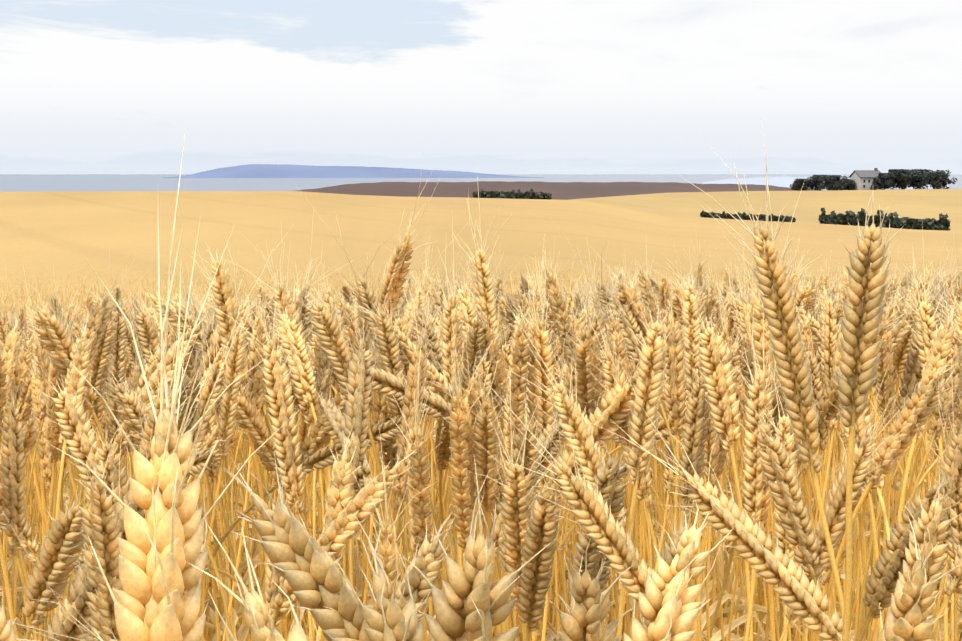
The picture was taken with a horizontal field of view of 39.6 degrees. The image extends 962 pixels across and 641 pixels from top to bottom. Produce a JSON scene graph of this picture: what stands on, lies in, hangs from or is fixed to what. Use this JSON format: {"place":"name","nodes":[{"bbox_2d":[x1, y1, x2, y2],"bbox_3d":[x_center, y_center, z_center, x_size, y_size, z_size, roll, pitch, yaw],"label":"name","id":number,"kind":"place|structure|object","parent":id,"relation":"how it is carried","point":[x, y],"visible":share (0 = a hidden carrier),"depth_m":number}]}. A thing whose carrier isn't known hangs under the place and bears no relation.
{"place":"outdoors","nodes":[
{"label":"outdoors","id":0,"kind":"place"},
{"bbox_2d":[162,164,544,177],"bbox_3d":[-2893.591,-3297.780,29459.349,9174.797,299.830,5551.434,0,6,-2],"label":"distant hill","id":1,"kind":"structure","parent":0,"point":[271,171],"depth_m":27814.79},
{"bbox_2d":[0,181,961,640],"bbox_3d":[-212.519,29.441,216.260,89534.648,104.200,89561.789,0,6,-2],"label":"ground","id":2,"kind":"structure","parent":0,"point":[72,235],"depth_m":140.88},
{"bbox_2d":[472,189,551,199],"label":"hedgerow","id":3,"kind":"object","parent":2,"relation":"on","point":[527,194],"visible":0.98,"depth_m":323.51},
{"bbox_2d":[700,210,795,221],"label":"hedgerow","id":4,"kind":"object","parent":2,"relation":"on","point":[742,216],"visible":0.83,"depth_m":280.08},
{"bbox_2d":[790,178,812,190],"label":"tree limbs","id":5,"kind":"object","parent":2,"relation":"on","point":[798,184],"visible":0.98,"depth_m":540.02},
{"bbox_2d":[807,174,824,190],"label":"tree limbs","id":6,"kind":"object","parent":2,"relation":"on","point":[815,183],"visible":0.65,"depth_m":541.51},
{"bbox_2d":[817,175,848,190],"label":"tree limbs","id":7,"kind":"object","parent":2,"relation":"on","point":[833,182],"visible":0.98,"depth_m":521.49},
{"bbox_2d":[839,179,856,189],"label":"tree limbs","id":8,"kind":"object","parent":2,"relation":"on","point":[850,185],"visible":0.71,"depth_m":522.28},
{"bbox_2d":[850,172,882,189],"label":"farmhouse walls","id":9,"kind":"structure","parent":2,"relation":"on","point":[856,178],"depth_m":521.89},
{"bbox_2d":[848,168,880,177],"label":"roof","id":10,"kind":"structure","parent":9,"relation":"on","point":[867,173],"depth_m":523.16},
{"bbox_2d":[870,173,894,189],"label":"tree limbs","id":11,"kind":"object","parent":2,"relation":"on","point":[879,183],"visible":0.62,"depth_m":515.00},
{"bbox_2d":[818,208,950,230],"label":"hedgerow","id":12,"kind":"object","parent":2,"relation":"on","point":[853,219],"visible":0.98,"depth_m":251.23},
{"bbox_2d":[885,169,916,188],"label":"tree limbs","id":13,"kind":"object","parent":2,"relation":"on","point":[899,178],"visible":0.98,"depth_m":494.91},
{"bbox_2d":[907,169,931,188],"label":"tree limbs","id":14,"kind":"object","parent":2,"relation":"on","point":[916,183],"visible":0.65,"depth_m":499.01},
{"bbox_2d":[921,170,956,188],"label":"tree limbs","id":15,"kind":"object","parent":2,"relation":"on","point":[937,179],"visible":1,"depth_m":483.20},
{"bbox_2d":[0,174,961,191],"bbox_3d":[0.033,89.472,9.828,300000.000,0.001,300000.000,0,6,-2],"label":"sea","id":16,"kind":"structure","parent":0,"point":[70,182],"depth_m":17354.02},
{"bbox_2d":[0,0,961,173],"label":"sky","id":17,"kind":"structure","parent":0,"point":[87,86]},
{"bbox_2d":[703,176,948,188],"bbox_3d":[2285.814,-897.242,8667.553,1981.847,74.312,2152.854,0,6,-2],"label":"hill","id":18,"kind":"structure","parent":0,"point":[782,181],"depth_m":8280.23}
]}

